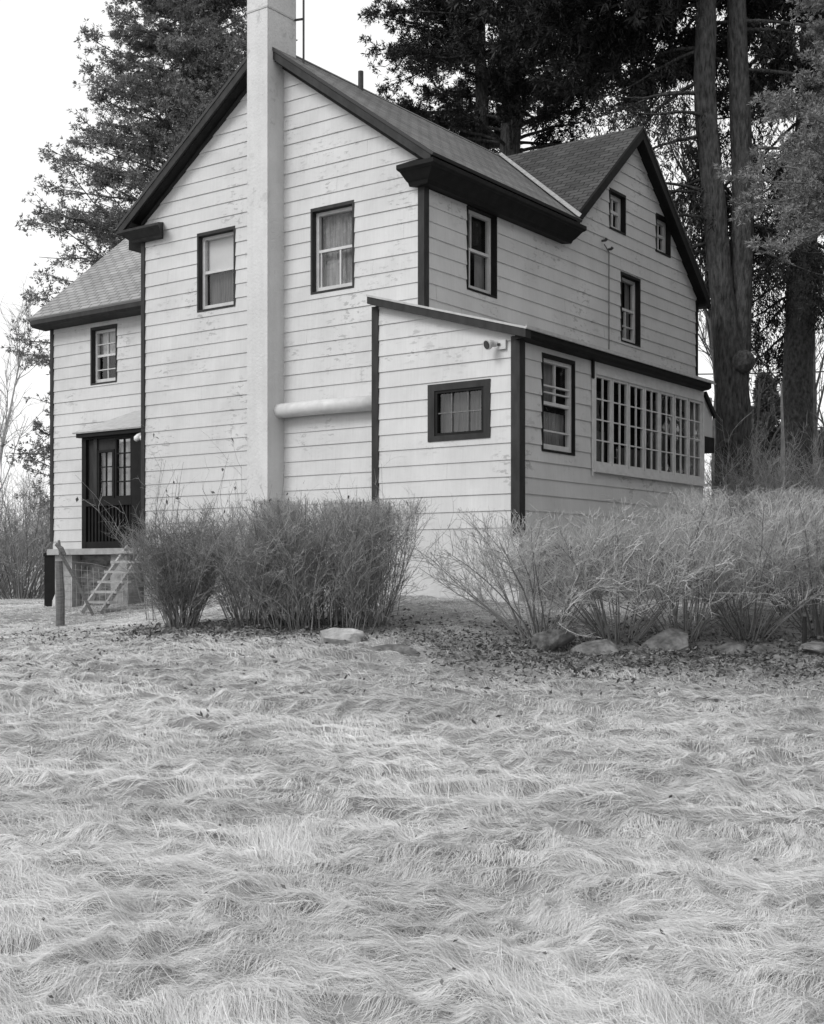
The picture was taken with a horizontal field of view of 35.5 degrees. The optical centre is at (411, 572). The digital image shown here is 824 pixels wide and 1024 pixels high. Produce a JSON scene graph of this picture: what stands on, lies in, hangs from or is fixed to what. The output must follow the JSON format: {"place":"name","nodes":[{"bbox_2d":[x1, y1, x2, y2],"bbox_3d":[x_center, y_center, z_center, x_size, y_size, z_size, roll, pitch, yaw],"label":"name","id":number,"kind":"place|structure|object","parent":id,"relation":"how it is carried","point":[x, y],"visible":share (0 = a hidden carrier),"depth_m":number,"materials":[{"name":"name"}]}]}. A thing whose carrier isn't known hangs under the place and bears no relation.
{"place":"outdoors","nodes":[
{"label":"outdoors","id":0,"kind":"place"},
{"bbox_2d":[0,573,823,1023],"bbox_3d":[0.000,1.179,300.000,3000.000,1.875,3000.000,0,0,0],"label":"ground","id":1,"kind":"structure","parent":0,"point":[190,721],"depth_m":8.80,"materials":[{"name":"grey plant"}]},
{"bbox_2d":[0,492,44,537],"bbox_3d":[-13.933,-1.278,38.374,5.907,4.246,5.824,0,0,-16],"label":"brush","id":2,"kind":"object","parent":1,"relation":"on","point":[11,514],"visible":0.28,"depth_m":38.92,"materials":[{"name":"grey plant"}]},
{"bbox_2d":[0,503,45,597],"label":"brush","id":3,"kind":"object","parent":1,"relation":"on","point":[5,580],"visible":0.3,"depth_m":34.29,"materials":[{"name":"grey plant"}]},
{"bbox_2d":[0,277,49,582],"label":"bare tree","id":4,"kind":"object","parent":1,"relation":"on","point":[8,418],"visible":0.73,"depth_m":57.23,"materials":[{"name":"grey plant"}]},
{"bbox_2d":[0,458,49,593],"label":"brush","id":5,"kind":"object","parent":1,"relation":"on","point":[23,487],"visible":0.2,"depth_m":45.92,"materials":[{"name":"grey plant"}]},
{"bbox_2d":[0,452,52,598],"bbox_3d":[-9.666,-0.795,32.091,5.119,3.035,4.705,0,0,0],"label":"brush","id":6,"kind":"object","parent":1,"relation":"on","point":[34,559],"visible":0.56,"depth_m":31.62,"materials":[{"name":"grey plant"}]},
{"bbox_2d":[43,553,54,606],"bbox_3d":[-7.088,0.220,25.203,0.250,1.200,0.075,0,0,12],"label":"leaning board","id":7,"kind":"object","parent":1,"relation":"on","point":[49,577],"visible":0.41,"depth_m":25.18,"materials":[{"name":"paint"}]},
{"bbox_2d":[55,540,127,626],"bbox_3d":[-5.293,0.284,21.440,1.274,1.623,0.296,0,0,-33],"label":"wire fence","id":8,"kind":"object","parent":1,"relation":"on","point":[60,600],"visible":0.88,"depth_m":21.20,"materials":[{"name":"grey wood"}]},
{"bbox_2d":[47,548,157,607],"bbox_3d":[-5.686,0.180,24.192,2.820,1.240,0.680,0,0,36],"label":"entry stoop","id":9,"kind":"object","parent":1,"relation":"on","point":[94,556],"visible":0.38,"depth_m":24.33,"materials":[{"name":"grey brick"}]},
{"bbox_2d":[80,546,147,613],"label":"wooden steps","id":10,"kind":"structure","parent":1,"relation":"on","point":[96,591],"depth_m":22.70,"materials":[{"name":"grey wood"}]},
{"bbox_2d":[0,0,297,546],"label":"evergreen tree","id":11,"kind":"object","parent":1,"relation":"on","point":[199,41],"visible":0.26,"depth_m":37.01,"materials":[{"name":"grey plant"}]},
{"bbox_2d":[70,428,235,622],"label":"thin stems","id":12,"kind":"object","parent":1,"relation":"on","point":[177,498],"visible":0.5,"depth_m":18.46,"materials":[{"name":"grey plant"}]},
{"bbox_2d":[101,496,256,628],"bbox_3d":[-3.018,-0.141,16.941,2.093,1.824,2.342,0,0,0],"label":"bare shrub","id":13,"kind":"object","parent":1,"relation":"on","point":[181,585],"visible":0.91,"depth_m":16.72,"materials":[{"name":"grey plant"}]},
{"bbox_2d":[169,503,336,628],"bbox_3d":[-2.028,-0.093,16.719,2.352,1.708,2.492,0,0,-6],"label":"bare shrub","id":14,"kind":"object","parent":1,"relation":"on","point":[236,601],"visible":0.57,"depth_m":16.58,"materials":[{"name":"grey plant"}]},
{"bbox_2d":[196,422,318,616],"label":"thin stems","id":15,"kind":"object","parent":1,"relation":"on","point":[235,494],"visible":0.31,"depth_m":17.98,"materials":[{"name":"grey plant"}]},
{"bbox_2d":[176,482,440,632],"bbox_3d":[-1.330,-0.193,16.761,3.488,1.921,2.930,0,0,0],"label":"clipped shrub","id":16,"kind":"object","parent":1,"relation":"on","point":[348,580],"visible":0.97,"depth_m":16.34,"materials":[{"name":"grey plant"}]},
{"bbox_2d":[320,628,364,645],"bbox_3d":[-0.846,0.795,15.581,0.542,0.250,0.312,5,0,-5],"label":"stone","id":17,"kind":"object","parent":1,"relation":"on","point":[335,636],"visible":0.86,"depth_m":15.47,"materials":[{"name":"grey stone"}]},
{"bbox_2d":[281,455,456,617],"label":"thin stems","id":18,"kind":"object","parent":1,"relation":"on","point":[387,528],"visible":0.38,"depth_m":17.45,"materials":[{"name":"grey plant"}]},
{"bbox_2d":[29,0,716,603],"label":"farmhouse","id":19,"kind":"object","parent":1,"relation":"on","point":[317,280],"visible":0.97,"depth_m":21.61,"materials":[{"name":"white wood"}]},
{"bbox_2d":[90,323,116,384],"bbox_3d":[-6.078,-4.420,26.424,0.800,1.180,0.670,0,0,36],"label":"window","id":20,"kind":"structure","parent":19,"relation":"in","point":[103,339],"depth_m":26.39,"materials":[{"name":"paint"}]},
{"bbox_2d":[134,433,140,440],"bbox_3d":[-5.042,-2.527,24.008,0.280,0.175,0.221,0,0,36],"label":"wall lamp","id":21,"kind":"object","parent":19,"relation":"attached to","point":[137,437],"visible":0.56,"depth_m":23.98,"materials":[{"name":"paint"}]},
{"bbox_2d":[197,226,235,312],"bbox_3d":[-3.374,-5.320,22.721,0.930,1.400,0.260,0,0,36],"label":"window","id":22,"kind":"structure","parent":19,"relation":"in","point":[216,258],"depth_m":22.87,"materials":[{"name":"glass"}]},
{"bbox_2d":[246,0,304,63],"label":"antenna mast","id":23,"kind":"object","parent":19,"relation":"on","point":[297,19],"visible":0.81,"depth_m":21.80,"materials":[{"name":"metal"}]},
{"bbox_2d":[310,200,354,294],"bbox_3d":[-1.235,-5.310,21.165,0.920,1.420,0.260,0,0,36],"label":"window","id":24,"kind":"structure","parent":19,"relation":"in","point":[332,233],"depth_m":21.32,"materials":[{"name":"glass"}]},
{"bbox_2d":[428,379,490,441],"bbox_3d":[0.729,-2.365,18.935,1.100,0.850,0.176,0,0,36],"label":"window","id":25,"kind":"structure","parent":19,"relation":"in","point":[461,410],"depth_m":18.98,"materials":[{"name":"paint"}]},
{"bbox_2d":[466,205,496,298],"bbox_3d":[0.899,-5.320,21.524,0.670,1.420,0.910,0,0,36],"label":"window","id":26,"kind":"structure","parent":19,"relation":"in","point":[481,251],"depth_m":21.70,"materials":[{"name":"glass"}]},
{"bbox_2d":[483,339,506,349],"bbox_3d":[1.183,-3.244,18.387,0.316,0.156,0.155,0,0,-19],"label":"flood light","id":27,"kind":"object","parent":19,"relation":"attached to","point":[488,344],"visible":1,"depth_m":18.37,"materials":[{"name":"white paint"}]},
{"bbox_2d":[541,352,574,455],"bbox_3d":[1.946,-2.490,19.364,0.615,1.440,0.990,0,0,36],"label":"window","id":28,"kind":"structure","parent":19,"relation":"in","point":[558,373],"depth_m":19.46,"materials":[{"name":"paint"}]},
{"bbox_2d":[596,374,611,465],"bbox_3d":[3.008,-2.395,20.372,0.056,1.410,0.566,0,0,36],"label":"casement window","id":29,"kind":"structure","parent":19,"relation":"in","point":[609,380],"depth_m":20.55,"materials":[{"name":"white paint"}]},
{"bbox_2d":[601,238,613,349],"bbox_3d":[3.773,-5.236,24.794,0.131,2.371,0.300,0,0,36],"label":"service cable","id":30,"kind":"object","parent":19,"relation":"attached to","point":[605,240],"visible":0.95,"depth_m":24.92,"materials":[{"name":"grey metal"}]},
{"bbox_2d":[609,187,625,235],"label":"window","id":31,"kind":"structure","parent":19,"relation":"in","point":[617,205],"depth_m":25.54,"materials":[{"name":"paint"}]},
{"bbox_2d":[612,379,627,467],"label":"casement window","id":32,"kind":"structure","parent":19,"relation":"in","point":[619,382],"depth_m":20.84,"materials":[{"name":"white paint"}]},
{"bbox_2d":[604,271,640,346],"bbox_3d":[4.113,-5.250,25.943,0.670,1.380,0.860,0,0,36],"label":"window","id":33,"kind":"structure","parent":19,"relation":"in","point":[630,295],"depth_m":26.09,"materials":[{"name":"paint"}]},
{"bbox_2d":[628,383,643,470],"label":"casement window","id":34,"kind":"structure","parent":19,"relation":"in","point":[636,387],"depth_m":21.31,"materials":[{"name":"white paint"}]},
{"bbox_2d":[644,387,659,472],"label":"casement window","id":35,"kind":"structure","parent":19,"relation":"in","point":[651,391],"depth_m":21.80,"materials":[{"name":"white paint"}]},
{"bbox_2d":[655,213,670,257],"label":"window","id":36,"kind":"structure","parent":19,"relation":"in","point":[663,234],"depth_m":27.24,"materials":[{"name":"paint"}]},
{"bbox_2d":[660,391,673,474],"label":"casement window","id":37,"kind":"structure","parent":19,"relation":"in","point":[671,396],"depth_m":22.37,"materials":[{"name":"white paint"}]},
{"bbox_2d":[674,395,687,476],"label":"casement window","id":38,"kind":"structure","parent":19,"relation":"in","point":[680,398],"depth_m":22.75,"materials":[{"name":"white paint"}]},
{"bbox_2d":[688,399,701,478],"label":"casement window","id":39,"kind":"structure","parent":19,"relation":"in","point":[694,402],"depth_m":23.22,"materials":[{"name":"white paint"}]},
{"bbox_2d":[363,644,419,656],"bbox_3d":[-0.247,0.917,14.987,0.661,0.140,0.362,0,8,-10],"label":"stone","id":40,"kind":"object","parent":1,"relation":"on","point":[401,648],"visible":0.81,"depth_m":14.90,"materials":[{"name":"grey stone"}]},
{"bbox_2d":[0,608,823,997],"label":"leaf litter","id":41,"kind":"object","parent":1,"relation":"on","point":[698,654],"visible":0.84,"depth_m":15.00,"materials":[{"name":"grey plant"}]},
{"bbox_2d":[357,0,657,155],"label":"dark pine","id":42,"kind":"object","parent":1,"relation":"on","point":[506,85],"visible":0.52,"depth_m":36.30,"materials":[{"name":"grey plant"}]},
{"bbox_2d":[399,504,677,642],"bbox_3d":[1.531,0.036,15.823,3.423,1.773,3.460,0,0,0],"label":"hedge shrub","id":43,"kind":"object","parent":1,"relation":"on","point":[511,558],"visible":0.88,"depth_m":15.49,"materials":[{"name":"grey plant"}]},
{"bbox_2d":[528,629,574,651],"bbox_3d":[1.693,0.832,15.535,0.551,0.288,0.320,0,0,-25],"label":"stone","id":44,"kind":"object","parent":1,"relation":"on","point":[552,640],"visible":0.97,"depth_m":15.41,"materials":[{"name":"grey stone"}]},
{"bbox_2d":[570,639,617,656],"bbox_3d":[2.170,0.932,15.304,0.560,0.171,0.438,-6,23,-8],"label":"stone","id":45,"kind":"object","parent":1,"relation":"on","point":[597,647],"visible":0.76,"depth_m":15.21,"materials":[{"name":"grey stone"}]},
{"bbox_2d":[475,506,752,645],"bbox_3d":[2.456,0.009,15.974,3.204,1.846,2.909,0,0,39],"label":"hedge shrub","id":46,"kind":"object","parent":1,"relation":"on","point":[597,617],"visible":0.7,"depth_m":15.63,"materials":[{"name":"grey plant"}]},
{"bbox_2d":[445,0,823,581],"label":"spruce tree","id":47,"kind":"object","parent":1,"relation":"on","point":[696,54],"visible":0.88,"depth_m":28.98,"materials":[{"name":"grey plant"}]},
{"bbox_2d":[637,627,688,654],"bbox_3d":[3.091,0.883,15.583,0.696,0.164,0.498,-19,36,-19],"label":"stone","id":48,"kind":"object","parent":1,"relation":"on","point":[673,638],"visible":0.66,"depth_m":15.55,"materials":[{"name":"grey stone"}]},
{"bbox_2d":[531,491,823,642],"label":"hedge shrub","id":49,"kind":"object","parent":1,"relation":"on","point":[711,521],"visible":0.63,"depth_m":15.73,"materials":[{"name":"grey plant"}]},
{"bbox_2d":[648,43,763,502],"bbox_3d":[7.466,-6.679,33.316,4.140,14.251,5.400,0,0,15],"label":"bare sapling","id":50,"kind":"object","parent":1,"relation":"on","point":[708,313],"visible":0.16,"depth_m":33.73,"materials":[{"name":"grey plant"}]},
{"bbox_2d":[610,469,821,611],"bbox_3d":[4.494,-0.423,18.006,3.057,2.031,3.596,0,0,38],"label":"hedge shrub","id":51,"kind":"object","parent":1,"relation":"on","point":[691,496],"visible":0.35,"depth_m":17.70,"materials":[{"name":"grey plant"}]},
{"bbox_2d":[612,492,823,642],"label":"hedge shrub","id":52,"kind":"object","parent":1,"relation":"on","point":[739,631],"visible":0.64,"depth_m":15.76,"materials":[{"name":"grey plant"}]},
{"bbox_2d":[657,80,785,484],"bbox_3d":[8.659,-6.939,35.158,4.044,14.817,5.316,0,0,38],"label":"bare sapling","id":53,"kind":"object","parent":1,"relation":"on","point":[713,423],"visible":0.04,"depth_m":34.94,"materials":[{"name":"grey plant"}]},
{"bbox_2d":[706,642,744,656],"bbox_3d":[3.721,0.988,15.382,0.555,0.164,0.440,-20,15,8],"label":"stone","id":54,"kind":"object","parent":1,"relation":"on","point":[728,646],"visible":0.51,"depth_m":15.31,"materials":[{"name":"grey stone"}]},
{"bbox_2d":[648,84,823,515],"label":"bare tree","id":55,"kind":"object","parent":1,"relation":"on","point":[767,373],"visible":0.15,"depth_m":39.24,"materials":[{"name":"grey plant"}]},
{"bbox_2d":[656,0,823,583],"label":"spruce tree","id":56,"kind":"object","parent":1,"relation":"on","point":[793,359],"visible":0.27,"depth_m":32.72,"materials":[{"name":"grey plant"}]},
{"bbox_2d":[686,471,823,613],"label":"hedge shrub","id":57,"kind":"object","parent":1,"relation":"on","point":[782,609],"visible":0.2,"depth_m":17.66,"materials":[{"name":"grey plant"}]},
{"bbox_2d":[703,412,823,584],"bbox_3d":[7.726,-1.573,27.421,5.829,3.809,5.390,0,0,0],"label":"brush","id":58,"kind":"object","parent":1,"relation":"on","point":[732,472],"visible":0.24,"depth_m":26.73,"materials":[{"name":"grey plant"}]},
{"bbox_2d":[703,441,823,582],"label":"brush","id":59,"kind":"object","parent":1,"relation":"on","point":[810,478],"visible":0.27,"depth_m":27.75,"materials":[{"name":"grey plant"}]},
{"bbox_2d":[703,417,823,570],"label":"brush","id":60,"kind":"object","parent":1,"relation":"on","point":[816,467],"visible":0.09,"depth_m":36.57,"materials":[{"name":"grey plant"}]},
{"bbox_2d":[706,485,823,638],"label":"hedge shrub","id":61,"kind":"object","parent":1,"relation":"on","point":[817,623],"visible":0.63,"depth_m":15.74,"materials":[{"name":"grey plant"}]},
{"bbox_2d":[751,369,780,499],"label":"evergreen tree","id":62,"kind":"object","parent":1,"relation":"on","point":[765,397],"visible":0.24,"depth_m":55.49,"materials":[{"name":"grey plant"}]},
{"bbox_2d":[713,0,823,265],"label":"pale pine","id":63,"kind":"object","parent":1,"relation":"on","point":[807,170],"visible":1,"depth_m":23.07,"materials":[{"name":"grey plant"}]},
{"bbox_2d":[753,645,788,654],"bbox_3d":[4.306,0.950,15.410,0.439,0.107,0.345,6,14,0],"label":"stone","id":64,"kind":"object","parent":1,"relation":"on","point":[759,648],"visible":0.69,"depth_m":15.36,"materials":[{"name":"grey stone"}]},
{"bbox_2d":[777,383,784,583],"bbox_3d":[8.608,-1.950,29.998,0.173,4.900,0.139,0,0,23],"label":"slim sapling","id":65,"kind":"object","parent":1,"relation":"on","point":[782,429],"visible":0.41,"depth_m":29.97,"materials":[{"name":"grey plant"}]},
{"bbox_2d":[752,186,823,583],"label":"bare tree","id":66,"kind":"object","parent":1,"relation":"on","point":[815,400],"visible":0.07,"depth_m":42.07,"materials":[{"name":"grey plant"}]},
{"bbox_2d":[781,492,823,584],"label":"hedge shrub","id":67,"kind":"object","parent":1,"relation":"on","point":[810,531],"visible":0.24,"depth_m":15.99,"materials":[{"name":"grey plant"}]},
{"bbox_2d":[802,617,806,643],"bbox_3d":[4.786,0.803,15.701,0.068,0.521,0.058,0,0,0],"label":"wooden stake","id":68,"kind":"object","parent":1,"relation":"on","point":[804,633],"visible":0.59,"depth_m":15.68,"materials":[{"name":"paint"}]},
{"bbox_2d":[798,641,823,654],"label":"stone","id":69,"kind":"object","parent":1,"relation":"on","point":[813,647],"visible":0.85,"depth_m":15.14,"materials":[{"name":"grey stone"}]},
{"bbox_2d":[813,426,823,504],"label":"evergreen tree","id":70,"kind":"object","parent":1,"relation":"on","point":[819,432],"visible":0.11,"depth_m":49.59,"materials":[{"name":"grey plant"}]},
{"bbox_2d":[0,0,823,572],"label":"sky","id":71,"kind":"structure","parent":0,"point":[39,62],"materials":[{"name":"white"}]},
{"bbox_2d":[698,371,823,374],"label":"overhead wire","id":72,"kind":"object","parent":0,"point":[749,373],"depth_m":43.13,"materials":[{"name":"metal"}]}
]}

